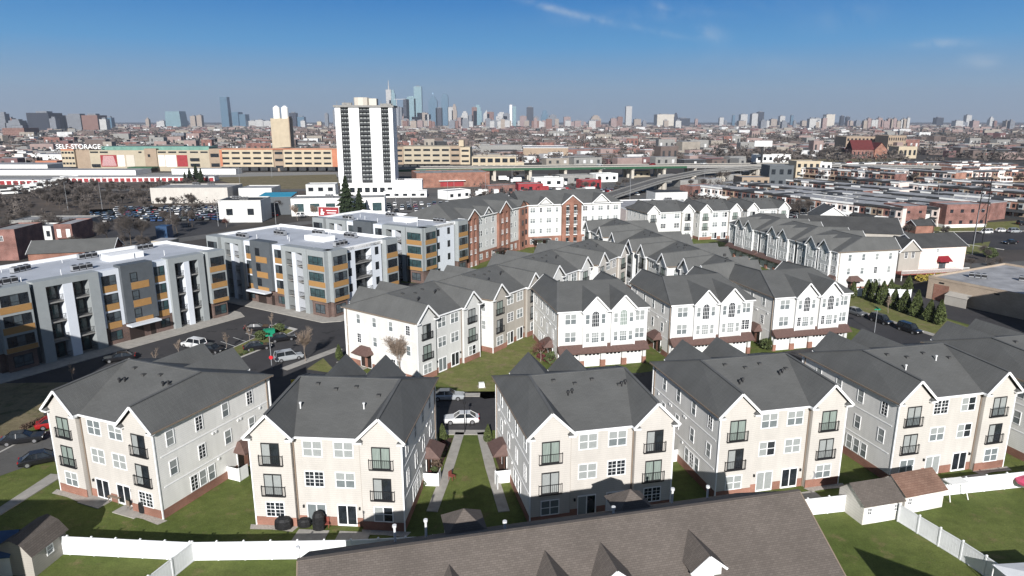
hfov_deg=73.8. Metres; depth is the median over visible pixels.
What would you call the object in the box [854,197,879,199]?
row house
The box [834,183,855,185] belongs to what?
row house
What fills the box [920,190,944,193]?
row house
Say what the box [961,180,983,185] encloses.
row house
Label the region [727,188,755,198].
row house
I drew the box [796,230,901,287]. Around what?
apartment house
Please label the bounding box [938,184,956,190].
row house
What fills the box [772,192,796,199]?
row house
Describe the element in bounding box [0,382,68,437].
dry verge
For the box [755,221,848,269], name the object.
apartment house
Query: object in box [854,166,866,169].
row house
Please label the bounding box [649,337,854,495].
apartment house
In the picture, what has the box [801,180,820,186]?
row house
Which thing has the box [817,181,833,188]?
row house
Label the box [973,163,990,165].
row house
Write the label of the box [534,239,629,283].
apartment house
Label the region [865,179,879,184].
row house
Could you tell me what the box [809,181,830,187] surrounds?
row house
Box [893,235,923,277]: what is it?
house
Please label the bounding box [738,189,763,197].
row house
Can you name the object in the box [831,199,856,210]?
row house
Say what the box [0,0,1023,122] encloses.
sky
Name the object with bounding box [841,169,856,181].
row house
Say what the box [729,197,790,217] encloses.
apartment house
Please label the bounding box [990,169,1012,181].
row house
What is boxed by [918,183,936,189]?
row house
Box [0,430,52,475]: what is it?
street
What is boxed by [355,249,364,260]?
window
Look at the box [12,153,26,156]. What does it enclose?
row house
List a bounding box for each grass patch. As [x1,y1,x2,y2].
[934,221,1019,232]
[966,242,989,253]
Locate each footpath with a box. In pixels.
[281,348,341,369]
[426,432,463,511]
[446,430,484,434]
[464,393,479,396]
[477,432,509,511]
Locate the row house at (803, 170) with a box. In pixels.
[798,167,807,177]
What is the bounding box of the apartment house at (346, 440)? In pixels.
[241,354,445,531]
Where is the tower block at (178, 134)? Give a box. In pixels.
[171,133,185,135]
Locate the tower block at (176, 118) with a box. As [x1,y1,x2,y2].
[165,111,187,126]
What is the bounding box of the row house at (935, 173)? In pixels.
[931,171,944,177]
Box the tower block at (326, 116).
[324,113,328,125]
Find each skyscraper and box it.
[219,97,232,126]
[333,109,335,125]
[386,80,390,103]
[389,90,396,121]
[396,106,402,124]
[403,98,408,117]
[406,96,415,120]
[413,86,422,120]
[428,93,437,124]
[436,107,442,125]
[441,94,448,125]
[448,106,452,125]
[452,104,456,119]
[461,111,468,125]
[472,106,476,125]
[473,105,481,124]
[483,110,488,124]
[510,104,511,125]
[513,106,515,125]
[526,106,532,125]
[541,110,547,120]
[625,106,631,125]
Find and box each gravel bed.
[53,489,85,501]
[137,514,166,524]
[250,524,297,531]
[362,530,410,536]
[804,483,843,490]
[973,466,1010,473]
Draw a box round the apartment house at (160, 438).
[39,343,272,518]
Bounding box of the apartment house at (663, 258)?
[636,241,731,275]
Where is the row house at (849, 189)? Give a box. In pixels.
[843,188,868,190]
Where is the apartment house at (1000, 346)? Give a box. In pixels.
[920,318,1023,460]
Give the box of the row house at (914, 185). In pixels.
[909,182,931,189]
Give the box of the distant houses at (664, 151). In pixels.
[0,124,1023,164]
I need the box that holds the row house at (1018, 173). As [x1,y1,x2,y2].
[1004,169,1023,181]
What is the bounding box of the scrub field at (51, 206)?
[0,181,305,216]
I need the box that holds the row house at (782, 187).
[779,185,799,189]
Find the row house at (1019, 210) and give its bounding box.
[1012,199,1023,218]
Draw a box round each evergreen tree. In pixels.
[187,168,193,180]
[193,164,199,181]
[197,168,205,182]
[335,344,342,359]
[336,176,357,212]
[353,188,365,210]
[438,423,447,440]
[483,424,491,441]
[767,336,772,350]
[849,281,857,297]
[862,279,871,298]
[868,280,879,302]
[875,281,889,304]
[888,279,895,288]
[889,288,898,308]
[896,289,911,312]
[901,274,913,290]
[908,290,923,316]
[922,299,935,321]
[933,299,947,324]
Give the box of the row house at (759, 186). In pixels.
[755,183,772,188]
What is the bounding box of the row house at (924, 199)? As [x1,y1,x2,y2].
[909,198,936,201]
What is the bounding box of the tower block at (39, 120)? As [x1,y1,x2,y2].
[26,111,63,130]
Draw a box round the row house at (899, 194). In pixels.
[894,192,917,195]
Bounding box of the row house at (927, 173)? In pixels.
[923,170,939,176]
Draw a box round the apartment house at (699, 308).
[629,266,756,356]
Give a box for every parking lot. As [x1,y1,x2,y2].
[7,282,813,433]
[954,231,1023,249]
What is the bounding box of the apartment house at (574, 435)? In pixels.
[487,349,680,521]
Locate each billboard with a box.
[318,207,338,215]
[754,141,771,162]
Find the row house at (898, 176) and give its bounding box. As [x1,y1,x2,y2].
[887,173,906,180]
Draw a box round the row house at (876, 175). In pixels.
[872,171,882,178]
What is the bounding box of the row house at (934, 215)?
[927,206,939,226]
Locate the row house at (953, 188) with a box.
[948,185,966,191]
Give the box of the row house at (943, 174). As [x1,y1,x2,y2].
[939,171,954,177]
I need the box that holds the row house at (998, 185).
[991,182,1009,187]
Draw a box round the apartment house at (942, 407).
[799,329,1023,477]
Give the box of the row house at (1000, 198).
[991,197,1014,200]
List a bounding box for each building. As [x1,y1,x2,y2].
[0,162,70,167]
[0,168,150,174]
[0,222,44,260]
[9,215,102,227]
[31,153,61,159]
[35,160,61,161]
[43,223,55,239]
[53,218,94,239]
[56,144,337,170]
[150,182,242,202]
[151,238,178,242]
[155,225,173,238]
[171,168,241,173]
[218,196,271,222]
[238,185,280,195]
[260,192,297,214]
[291,194,385,215]
[295,485,845,575]
[306,182,338,194]
[383,190,426,197]
[395,178,422,189]
[397,140,471,166]
[411,169,489,187]
[438,188,470,199]
[472,155,515,165]
[480,145,521,152]
[481,183,514,192]
[516,182,542,190]
[522,146,567,155]
[531,176,562,186]
[555,174,592,183]
[568,148,619,153]
[576,179,600,187]
[590,172,617,181]
[620,197,683,220]
[630,170,649,176]
[646,190,687,200]
[657,174,672,181]
[672,179,697,186]
[680,183,714,196]
[696,177,721,183]
[726,173,741,180]
[733,175,769,183]
[738,171,760,174]
[751,154,790,161]
[761,164,793,183]
[788,160,820,177]
[795,215,903,236]
[820,161,831,167]
[834,136,874,147]
[875,135,906,148]
[884,202,926,224]
[888,146,917,157]
[926,263,1023,319]
[929,201,988,227]
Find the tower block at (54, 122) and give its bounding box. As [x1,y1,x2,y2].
[48,117,60,128]
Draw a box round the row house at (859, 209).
[849,201,879,215]
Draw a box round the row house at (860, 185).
[851,184,871,186]
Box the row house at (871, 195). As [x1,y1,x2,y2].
[863,194,889,196]
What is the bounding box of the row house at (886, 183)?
[882,180,901,185]
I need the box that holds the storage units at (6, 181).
[0,178,55,184]
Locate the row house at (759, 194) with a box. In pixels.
[754,190,776,197]
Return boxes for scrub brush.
[0,177,226,215]
[468,176,733,200]
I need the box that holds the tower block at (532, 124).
[531,120,538,127]
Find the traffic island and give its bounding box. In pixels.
[233,323,296,357]
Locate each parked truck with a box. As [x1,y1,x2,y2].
[475,189,486,194]
[498,176,508,180]
[510,177,520,181]
[536,186,548,189]
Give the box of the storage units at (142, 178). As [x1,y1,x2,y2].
[58,175,218,181]
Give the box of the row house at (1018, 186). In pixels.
[1012,183,1023,189]
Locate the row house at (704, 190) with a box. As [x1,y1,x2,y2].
[698,184,718,198]
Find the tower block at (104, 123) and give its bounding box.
[99,118,110,129]
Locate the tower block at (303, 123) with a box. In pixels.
[300,120,306,126]
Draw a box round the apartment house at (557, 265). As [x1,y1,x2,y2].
[487,249,593,280]
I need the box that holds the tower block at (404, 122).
[402,120,407,127]
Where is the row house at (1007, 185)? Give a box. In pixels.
[1002,183,1022,187]
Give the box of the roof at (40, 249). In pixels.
[25,237,123,260]
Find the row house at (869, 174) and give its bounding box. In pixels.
[865,171,883,177]
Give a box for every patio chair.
[125,500,132,507]
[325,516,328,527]
[448,470,454,480]
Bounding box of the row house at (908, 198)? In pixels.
[896,197,923,199]
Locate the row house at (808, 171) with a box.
[803,167,822,178]
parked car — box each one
[0,429,45,446]
[17,448,54,468]
[34,416,49,430]
[103,350,135,363]
[181,336,206,346]
[205,342,225,353]
[242,340,271,351]
[243,322,270,331]
[268,332,295,342]
[273,348,303,362]
[296,212,307,216]
[436,388,463,401]
[443,410,478,424]
[848,306,867,316]
[868,311,893,324]
[896,320,923,334]
[978,228,993,233]
[994,228,1006,231]
[1002,239,1017,243]
[1007,228,1021,232]
[1016,220,1023,224]
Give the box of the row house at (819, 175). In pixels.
[815,168,830,179]
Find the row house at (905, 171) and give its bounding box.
[902,169,915,179]
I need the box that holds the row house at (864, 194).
[852,193,875,195]
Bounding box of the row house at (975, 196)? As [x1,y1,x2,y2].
[966,194,988,197]
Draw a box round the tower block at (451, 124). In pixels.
[449,120,454,128]
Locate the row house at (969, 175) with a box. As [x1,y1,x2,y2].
[958,170,972,178]
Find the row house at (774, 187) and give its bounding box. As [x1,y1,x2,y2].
[771,185,793,189]
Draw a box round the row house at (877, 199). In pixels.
[866,198,889,200]
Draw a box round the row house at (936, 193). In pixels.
[931,191,951,194]
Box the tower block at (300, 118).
[297,116,305,126]
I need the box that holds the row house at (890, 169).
[887,168,900,171]
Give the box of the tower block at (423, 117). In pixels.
[417,112,428,125]
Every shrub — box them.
[19,423,28,429]
[253,330,267,339]
[273,323,284,331]
[430,466,437,471]
[431,460,441,466]
[543,351,556,363]
[759,338,768,349]
[915,274,926,281]
[982,247,998,257]
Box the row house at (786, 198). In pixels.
[781,193,801,210]
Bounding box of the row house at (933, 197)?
[927,195,949,199]
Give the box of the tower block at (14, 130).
[2,125,38,135]
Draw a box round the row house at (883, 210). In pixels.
[875,204,894,216]
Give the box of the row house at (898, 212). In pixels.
[889,207,906,226]
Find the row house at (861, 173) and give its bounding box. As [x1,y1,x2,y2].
[858,170,868,176]
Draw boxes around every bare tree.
[0,216,13,225]
[5,214,15,220]
[14,209,30,217]
[26,202,35,214]
[33,188,47,197]
[35,211,45,215]
[39,212,55,219]
[40,195,51,203]
[46,216,63,222]
[49,191,58,201]
[50,187,58,191]
[53,195,65,208]
[61,177,70,185]
[67,234,80,238]
[70,194,81,199]
[70,200,79,206]
[76,186,83,192]
[78,202,90,209]
[78,209,89,214]
[83,188,91,194]
[92,216,112,237]
[97,189,107,202]
[106,195,111,207]
[109,212,135,245]
[111,193,120,204]
[117,204,127,215]
[118,235,129,245]
[128,191,134,201]
[129,217,151,234]
[134,191,143,197]
[134,236,142,241]
[158,209,174,224]
[164,212,180,233]
[165,213,175,230]
[181,209,196,226]
[182,193,193,204]
[185,196,196,204]
[187,211,195,226]
[289,204,298,220]
[295,327,311,360]
[309,205,317,213]
[382,334,408,368]
[531,340,548,361]
[581,181,589,186]
[621,178,628,183]
[700,178,706,183]
[788,197,805,214]
[803,198,814,214]
[903,224,915,233]
[968,258,975,267]
[983,249,992,261]
[991,255,1004,263]
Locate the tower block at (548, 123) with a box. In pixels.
[546,118,551,128]
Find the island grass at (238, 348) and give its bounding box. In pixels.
[234,325,292,355]
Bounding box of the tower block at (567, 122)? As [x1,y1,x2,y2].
[565,120,570,125]
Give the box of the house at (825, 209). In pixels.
[807,203,845,215]
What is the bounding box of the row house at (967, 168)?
[958,166,973,169]
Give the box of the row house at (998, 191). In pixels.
[991,188,1015,195]
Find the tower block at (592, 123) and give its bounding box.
[588,119,595,128]
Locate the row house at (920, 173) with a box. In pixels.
[913,170,929,181]
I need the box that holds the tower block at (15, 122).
[5,119,27,127]
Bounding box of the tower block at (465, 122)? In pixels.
[462,118,468,127]
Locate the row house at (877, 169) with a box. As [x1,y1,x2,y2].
[874,167,890,170]
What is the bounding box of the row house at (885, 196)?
[874,195,896,197]
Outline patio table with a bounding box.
[107,494,120,504]
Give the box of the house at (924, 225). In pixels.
[904,219,936,233]
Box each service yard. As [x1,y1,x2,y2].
[0,172,338,177]
[883,289,1023,332]
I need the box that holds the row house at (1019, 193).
[1015,191,1023,197]
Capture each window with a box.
[0,292,28,307]
[3,312,32,327]
[7,332,35,348]
[13,352,33,367]
[45,286,56,299]
[46,542,53,555]
[49,304,59,319]
[52,323,62,338]
[55,342,65,356]
[64,470,78,487]
[72,281,82,294]
[75,299,85,313]
[78,317,87,331]
[81,336,90,349]
[86,418,101,436]
[90,447,105,464]
[101,274,115,286]
[103,293,118,304]
[106,311,121,322]
[107,423,122,441]
[110,329,122,340]
[111,452,127,470]
[129,272,137,281]
[132,290,139,299]
[134,307,141,317]
[138,490,153,508]
[153,265,164,276]
[156,283,166,293]
[158,300,168,310]
[161,317,170,327]
[165,428,174,447]
[169,458,178,476]
[190,473,199,491]
[194,414,203,431]
[198,442,206,460]
[199,468,207,486]
[207,241,216,247]
[207,463,215,481]
[210,256,223,266]
[211,163,219,166]
[212,272,225,282]
[214,288,226,298]
[214,304,226,314]
[221,401,229,417]
[224,428,232,445]
[226,209,232,214]
[245,245,249,253]
[246,390,252,405]
[247,209,253,214]
[247,260,251,268]
[248,275,252,282]
[248,415,254,428]
[255,248,259,255]
[256,263,260,270]
[257,278,261,285]
[265,501,285,516]
[274,249,280,257]
[275,265,282,273]
[276,280,283,288]
[278,296,284,303]
[294,204,303,211]
[302,440,322,456]
[304,470,324,486]
[308,255,322,265]
[309,272,323,281]
[310,203,319,211]
[310,287,324,297]
[313,222,321,227]
[315,303,325,313]
[326,203,334,206]
[333,254,346,265]
[333,441,353,458]
[334,270,347,281]
[335,286,347,297]
[335,472,355,488]
[336,302,345,313]
[348,225,352,231]
[348,268,351,275]
[349,283,352,291]
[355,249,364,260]
[356,264,365,276]
[356,279,365,287]
[356,313,360,323]
[357,332,361,342]
[372,202,381,210]
[372,317,376,327]
[373,337,377,347]
[373,506,393,522]
[375,228,381,234]
[387,243,396,252]
[388,258,396,267]
[388,321,392,331]
[389,272,397,281]
[405,325,410,336]
[405,440,408,456]
[406,345,410,356]
[406,467,409,486]
[407,232,420,240]
[407,246,420,253]
[408,259,421,267]
[412,272,420,280]
[413,482,415,501]
[414,425,416,439]
[415,450,417,468]
[415,476,417,494]
[418,470,420,489]
[421,409,423,423]
[422,434,424,450]
[423,362,431,374]
[426,231,435,239]
[426,244,435,253]
[427,258,435,266]
[428,396,430,409]
[429,420,431,436]
[437,315,445,327]
[438,335,446,347]
[450,311,458,323]
[451,330,458,342]
[459,224,466,232]
[459,237,467,244]
[459,262,465,267]
[460,249,467,257]
[469,344,475,355]
[481,302,485,311]
[481,320,485,329]
[497,335,502,345]
[500,393,502,407]
[500,417,502,433]
[507,294,513,304]
[507,311,513,322]
[507,406,509,421]
[507,431,509,448]
[513,466,515,485]
[515,420,517,436]
[515,446,517,464]
[516,473,517,490]
[517,290,522,301]
[517,307,522,318]
[518,477,520,497]
[523,462,525,481]
[524,437,526,452]
[540,499,558,515]
[546,207,551,211]
[564,331,575,342]
[565,314,576,324]
[571,272,576,280]
[578,432,597,449]
[578,462,596,479]
[585,314,589,324]
[585,333,589,342]
[591,311,599,327]
[591,332,598,342]
[600,332,604,341]
[601,313,605,323]
[607,459,625,476]
[608,429,626,446]
[612,259,615,267]
[613,312,618,322]
[613,331,617,340]
[619,309,627,325]
[619,330,626,340]
[628,330,632,339]
[629,311,633,321]
[635,327,643,337]
[636,309,644,320]
[643,486,660,501]
[649,260,653,268]
[660,223,665,228]
[662,376,666,391]
[674,213,679,218]
[676,324,686,334]
[676,387,680,403]
[677,307,687,317]
[684,446,688,463]
[688,451,693,468]
[689,426,694,443]
[691,400,695,416]
[693,455,698,473]
[695,325,700,334]
[696,307,700,316]
[701,324,708,334]
[702,304,709,319]
[705,441,710,458]
[707,413,712,430]
[709,324,713,333]
[711,306,715,315]
[721,323,725,332]
[722,305,726,314]
[724,474,741,490]
[726,322,733,332]
[727,302,735,317]
[735,322,739,331]
[736,304,740,313]
[741,319,749,329]
[743,302,750,312]
[758,440,775,456]
[760,314,763,323]
[760,412,778,428]
[762,296,765,306]
[770,235,773,245]
[778,316,788,326]
[780,299,790,309]
[781,238,784,248]
[783,437,800,453]
[786,410,803,425]
[788,252,792,259]
[789,241,793,248]
[796,317,800,326]
[798,255,803,263]
[798,300,802,309]
[800,244,804,251]
[801,316,808,326]
[803,296,810,311]
[809,246,812,256]
[809,316,813,325]
[811,299,815,308]
[814,463,831,478]
[816,366,821,373]
[820,263,824,271]
[820,315,824,324]
[821,249,825,260]
[822,298,826,307]
[825,314,832,324]
[827,295,834,309]
[830,265,835,273]
[831,252,836,260]
[832,314,837,323]
[835,297,839,306]
[836,377,842,387]
[839,311,846,321]
[841,295,848,305]
[845,433,852,449]
[852,437,859,453]
[853,413,860,429]
[857,388,864,403]
[859,441,866,458]
[866,507,872,515]
[876,427,884,443]
[880,400,888,416]
[893,503,898,510]
[898,458,914,472]
[907,497,912,504]
[928,426,944,441]
[932,399,949,414]
[956,423,971,437]
[960,396,976,411]
[982,447,998,461]
[1012,409,1021,424]
[1016,384,1023,399]
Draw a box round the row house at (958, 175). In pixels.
[947,171,966,178]
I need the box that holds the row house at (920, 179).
[916,177,936,181]
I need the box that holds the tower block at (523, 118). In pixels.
[520,115,526,125]
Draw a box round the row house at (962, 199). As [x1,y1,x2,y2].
[951,197,979,200]
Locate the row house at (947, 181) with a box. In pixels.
[942,179,958,183]
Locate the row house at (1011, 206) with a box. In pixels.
[1004,197,1023,217]
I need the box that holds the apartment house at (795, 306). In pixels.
[729,261,853,350]
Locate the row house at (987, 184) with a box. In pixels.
[981,181,998,186]
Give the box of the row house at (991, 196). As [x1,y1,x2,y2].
[978,195,1006,199]
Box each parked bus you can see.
[0,188,22,194]
[7,186,29,190]
[15,185,36,190]
[22,183,43,188]
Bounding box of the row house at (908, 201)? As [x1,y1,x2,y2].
[888,200,917,202]
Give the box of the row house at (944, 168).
[941,166,961,170]
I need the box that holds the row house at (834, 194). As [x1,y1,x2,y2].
[824,193,849,195]
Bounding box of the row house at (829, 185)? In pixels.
[825,182,843,188]
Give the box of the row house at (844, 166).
[842,165,858,168]
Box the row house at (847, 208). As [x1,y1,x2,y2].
[841,200,869,215]
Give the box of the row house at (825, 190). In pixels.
[814,189,834,191]
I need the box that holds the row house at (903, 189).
[889,188,914,191]
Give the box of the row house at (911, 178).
[906,169,922,180]
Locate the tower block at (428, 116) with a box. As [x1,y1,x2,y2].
[425,114,430,125]
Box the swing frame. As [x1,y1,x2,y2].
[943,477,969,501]
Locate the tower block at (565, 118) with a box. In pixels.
[563,116,570,125]
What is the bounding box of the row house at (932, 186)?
[928,183,949,189]
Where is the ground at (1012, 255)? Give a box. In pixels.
[0,123,1023,288]
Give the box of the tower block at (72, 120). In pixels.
[62,114,84,129]
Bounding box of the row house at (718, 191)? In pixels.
[711,186,736,198]
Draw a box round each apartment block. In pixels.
[0,240,228,373]
[206,224,398,316]
[312,210,467,283]
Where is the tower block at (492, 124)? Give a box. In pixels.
[490,120,494,127]
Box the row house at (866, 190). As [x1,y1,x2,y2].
[853,189,878,192]
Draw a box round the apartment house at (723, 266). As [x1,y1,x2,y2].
[677,253,761,278]
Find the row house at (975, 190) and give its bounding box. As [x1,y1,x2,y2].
[969,187,992,193]
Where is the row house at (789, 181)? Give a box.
[786,179,801,184]
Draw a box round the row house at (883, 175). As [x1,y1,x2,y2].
[880,172,898,178]
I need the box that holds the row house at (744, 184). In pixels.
[740,182,762,186]
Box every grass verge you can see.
[308,358,331,371]
[849,296,967,333]
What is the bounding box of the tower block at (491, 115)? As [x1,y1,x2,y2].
[487,111,493,120]
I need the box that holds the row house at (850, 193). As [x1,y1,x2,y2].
[842,192,868,194]
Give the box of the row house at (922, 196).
[916,194,937,198]
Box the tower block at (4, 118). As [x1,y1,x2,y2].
[0,112,9,129]
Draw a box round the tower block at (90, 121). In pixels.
[80,114,106,129]
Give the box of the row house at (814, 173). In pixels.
[809,167,823,178]
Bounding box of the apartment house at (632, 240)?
[608,229,692,287]
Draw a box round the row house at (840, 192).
[833,191,858,193]
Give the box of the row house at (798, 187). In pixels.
[787,186,810,188]
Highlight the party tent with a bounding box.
[991,563,1023,575]
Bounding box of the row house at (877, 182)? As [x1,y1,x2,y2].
[873,179,891,185]
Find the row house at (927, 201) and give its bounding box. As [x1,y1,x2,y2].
[920,200,946,202]
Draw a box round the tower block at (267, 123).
[263,120,270,126]
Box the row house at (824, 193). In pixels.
[814,192,839,194]
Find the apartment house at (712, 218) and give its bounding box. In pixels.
[684,198,742,239]
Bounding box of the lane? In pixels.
[847,313,932,343]
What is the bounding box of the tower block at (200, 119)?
[196,114,203,126]
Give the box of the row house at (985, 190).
[980,188,1000,194]
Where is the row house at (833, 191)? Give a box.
[823,190,844,192]
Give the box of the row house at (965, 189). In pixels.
[958,186,978,192]
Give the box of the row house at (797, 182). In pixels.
[793,179,812,185]
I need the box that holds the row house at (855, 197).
[843,196,866,198]
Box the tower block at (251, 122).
[248,120,255,126]
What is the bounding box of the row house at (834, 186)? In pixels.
[825,186,847,188]
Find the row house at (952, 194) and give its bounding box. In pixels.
[942,192,963,195]
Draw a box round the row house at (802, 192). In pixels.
[794,191,820,193]
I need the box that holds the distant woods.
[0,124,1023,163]
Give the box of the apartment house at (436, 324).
[340,280,483,376]
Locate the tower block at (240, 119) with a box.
[231,112,249,126]
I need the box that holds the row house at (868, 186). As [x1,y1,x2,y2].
[860,185,878,188]
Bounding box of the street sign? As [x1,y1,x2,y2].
[265,333,272,366]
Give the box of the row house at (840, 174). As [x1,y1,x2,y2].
[835,169,854,180]
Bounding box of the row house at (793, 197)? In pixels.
[789,194,813,212]
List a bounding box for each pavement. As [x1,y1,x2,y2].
[0,311,244,383]
[0,474,57,514]
[227,297,343,322]
[866,312,934,335]
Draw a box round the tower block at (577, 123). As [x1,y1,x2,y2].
[574,120,580,126]
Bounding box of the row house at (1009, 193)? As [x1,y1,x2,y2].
[1003,189,1023,196]
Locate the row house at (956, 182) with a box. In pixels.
[952,179,970,184]
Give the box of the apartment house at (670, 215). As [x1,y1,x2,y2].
[625,199,695,237]
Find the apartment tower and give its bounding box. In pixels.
[333,97,398,193]
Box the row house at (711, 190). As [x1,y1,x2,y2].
[704,185,727,198]
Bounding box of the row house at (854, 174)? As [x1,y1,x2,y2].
[848,170,868,181]
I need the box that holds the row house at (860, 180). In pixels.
[856,178,875,183]
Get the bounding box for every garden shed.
[0,514,68,575]
[0,529,19,575]
[839,477,905,524]
[882,467,947,511]
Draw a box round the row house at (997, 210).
[977,200,1006,220]
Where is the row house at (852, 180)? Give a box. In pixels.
[848,177,865,182]
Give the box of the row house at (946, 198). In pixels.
[939,196,961,200]
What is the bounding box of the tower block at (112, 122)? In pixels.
[107,116,114,127]
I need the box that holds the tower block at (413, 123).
[410,119,416,127]
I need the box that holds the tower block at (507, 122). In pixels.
[505,119,509,126]
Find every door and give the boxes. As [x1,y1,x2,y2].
[55,416,70,438]
[56,229,61,236]
[60,444,75,467]
[66,229,70,236]
[95,477,111,499]
[116,483,131,505]
[129,325,144,339]
[130,433,146,457]
[134,463,150,487]
[150,322,155,333]
[236,454,249,467]
[258,293,266,303]
[260,167,267,170]
[260,443,280,465]
[263,474,282,495]
[289,167,296,170]
[307,503,326,522]
[318,167,325,170]
[337,504,357,525]
[361,355,371,367]
[371,447,390,469]
[373,478,391,500]
[422,323,430,338]
[423,343,431,359]
[426,459,431,471]
[438,356,446,372]
[451,351,458,366]
[468,308,475,323]
[468,327,475,341]
[497,300,502,314]
[497,318,502,332]
[502,456,506,469]
[507,330,513,344]
[517,326,522,339]
[541,471,558,494]
[542,440,559,464]
[577,494,595,514]
[583,270,587,279]
[584,353,599,366]
[605,351,620,364]
[606,490,623,501]
[621,257,624,268]
[626,350,640,362]
[644,459,661,481]
[646,429,663,452]
[651,215,655,221]
[653,340,660,351]
[694,345,707,351]
[703,213,707,220]
[711,232,716,238]
[720,232,725,238]
[727,448,743,470]
[729,419,746,441]
[733,341,745,352]
[751,331,760,342]
[755,470,772,491]
[760,258,764,266]
[767,261,772,269]
[776,337,789,349]
[780,467,797,488]
[794,336,806,348]
[812,334,824,346]
[817,438,833,459]
[820,410,837,431]
[847,281,856,287]
[874,505,883,522]
[882,504,890,520]
[901,433,917,454]
[905,406,921,426]
[916,495,924,511]
[923,493,932,509]
[924,455,940,473]
[938,262,945,267]
[950,451,967,471]
[986,423,1002,443]
[991,396,1007,416]
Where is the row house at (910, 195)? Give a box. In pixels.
[904,193,929,196]
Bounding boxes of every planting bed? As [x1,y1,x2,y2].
[431,438,452,472]
[491,438,503,470]
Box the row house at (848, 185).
[842,184,865,186]
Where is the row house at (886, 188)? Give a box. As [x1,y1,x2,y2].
[879,187,901,190]
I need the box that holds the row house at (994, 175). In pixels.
[986,170,999,181]
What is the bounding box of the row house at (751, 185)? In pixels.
[748,183,769,187]
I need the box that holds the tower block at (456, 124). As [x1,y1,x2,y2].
[454,120,458,127]
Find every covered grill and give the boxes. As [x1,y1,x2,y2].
[138,501,144,513]
[274,515,292,530]
[298,517,311,527]
[312,510,324,530]
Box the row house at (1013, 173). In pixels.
[1000,169,1018,181]
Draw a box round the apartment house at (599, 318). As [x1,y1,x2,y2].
[530,271,650,366]
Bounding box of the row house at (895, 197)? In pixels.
[885,196,905,198]
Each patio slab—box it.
[77,495,111,508]
[112,505,141,518]
[291,529,329,540]
[335,531,370,539]
[801,490,820,498]
[961,473,985,477]
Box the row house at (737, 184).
[733,182,745,186]
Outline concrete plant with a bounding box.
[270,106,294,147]
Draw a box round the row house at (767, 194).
[763,191,787,197]
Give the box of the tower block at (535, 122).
[534,117,536,128]
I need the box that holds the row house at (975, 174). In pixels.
[965,170,980,179]
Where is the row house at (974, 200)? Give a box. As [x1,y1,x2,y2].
[964,199,989,201]
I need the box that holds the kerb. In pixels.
[933,231,1003,249]
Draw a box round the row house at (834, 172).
[828,169,837,180]
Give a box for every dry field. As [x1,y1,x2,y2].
[219,174,339,188]
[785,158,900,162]
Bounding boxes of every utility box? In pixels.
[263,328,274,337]
[478,382,485,387]
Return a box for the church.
[845,140,887,157]
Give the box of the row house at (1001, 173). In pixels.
[994,169,1006,181]
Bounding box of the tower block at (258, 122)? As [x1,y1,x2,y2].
[255,119,264,126]
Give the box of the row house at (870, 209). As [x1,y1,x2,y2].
[861,202,887,216]
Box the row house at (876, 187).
[870,186,893,189]
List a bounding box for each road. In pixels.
[0,187,679,190]
[122,221,312,245]
[398,163,937,180]
[606,164,943,197]
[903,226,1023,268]
[970,261,1023,267]
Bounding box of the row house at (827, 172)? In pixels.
[822,168,838,179]
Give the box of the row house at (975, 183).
[971,181,988,185]
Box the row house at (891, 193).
[883,191,906,194]
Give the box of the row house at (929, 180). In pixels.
[925,177,937,182]
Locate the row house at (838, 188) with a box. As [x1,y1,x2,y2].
[834,186,859,189]
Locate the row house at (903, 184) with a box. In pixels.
[890,180,912,187]
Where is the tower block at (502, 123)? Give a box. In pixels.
[501,118,504,128]
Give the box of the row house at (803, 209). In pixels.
[796,195,823,213]
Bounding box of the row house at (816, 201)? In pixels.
[806,196,839,213]
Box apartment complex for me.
[403,188,622,267]
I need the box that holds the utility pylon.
[972,181,994,243]
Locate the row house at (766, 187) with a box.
[763,184,786,189]
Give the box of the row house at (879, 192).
[873,190,896,193]
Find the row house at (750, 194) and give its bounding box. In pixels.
[746,189,764,197]
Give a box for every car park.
[90,207,246,238]
[339,183,552,211]
[512,174,732,198]
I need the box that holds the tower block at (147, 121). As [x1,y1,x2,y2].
[145,117,150,126]
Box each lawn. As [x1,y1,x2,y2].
[0,238,1023,575]
[436,335,544,398]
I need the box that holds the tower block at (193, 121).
[190,115,196,126]
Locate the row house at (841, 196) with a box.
[833,195,859,197]
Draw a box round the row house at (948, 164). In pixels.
[938,163,957,170]
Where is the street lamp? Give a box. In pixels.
[463,400,465,431]
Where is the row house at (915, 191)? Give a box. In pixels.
[909,190,929,192]
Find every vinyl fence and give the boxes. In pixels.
[60,535,409,560]
[147,541,194,575]
[805,495,845,514]
[848,288,911,296]
[897,503,1005,575]
[944,472,1023,495]
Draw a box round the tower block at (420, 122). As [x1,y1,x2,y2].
[418,119,422,126]
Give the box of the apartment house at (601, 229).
[582,218,657,240]
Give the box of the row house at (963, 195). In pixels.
[954,193,975,196]
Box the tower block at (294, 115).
[289,112,297,126]
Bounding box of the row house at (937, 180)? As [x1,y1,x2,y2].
[933,178,954,182]
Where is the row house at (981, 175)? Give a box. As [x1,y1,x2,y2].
[971,170,986,180]
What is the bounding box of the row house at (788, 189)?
[777,189,800,190]
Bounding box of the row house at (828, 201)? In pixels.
[820,198,847,205]
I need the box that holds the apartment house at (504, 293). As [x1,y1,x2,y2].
[424,264,539,352]
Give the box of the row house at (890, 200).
[876,199,903,201]
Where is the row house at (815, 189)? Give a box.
[805,188,825,190]
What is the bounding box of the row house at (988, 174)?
[979,170,993,180]
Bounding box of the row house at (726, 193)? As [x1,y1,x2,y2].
[719,187,747,199]
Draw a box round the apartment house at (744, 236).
[724,213,809,259]
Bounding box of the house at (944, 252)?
[895,232,968,280]
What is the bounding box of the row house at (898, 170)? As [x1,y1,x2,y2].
[894,168,906,172]
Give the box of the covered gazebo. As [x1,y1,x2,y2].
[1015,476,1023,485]
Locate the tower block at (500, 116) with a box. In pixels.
[496,112,506,120]

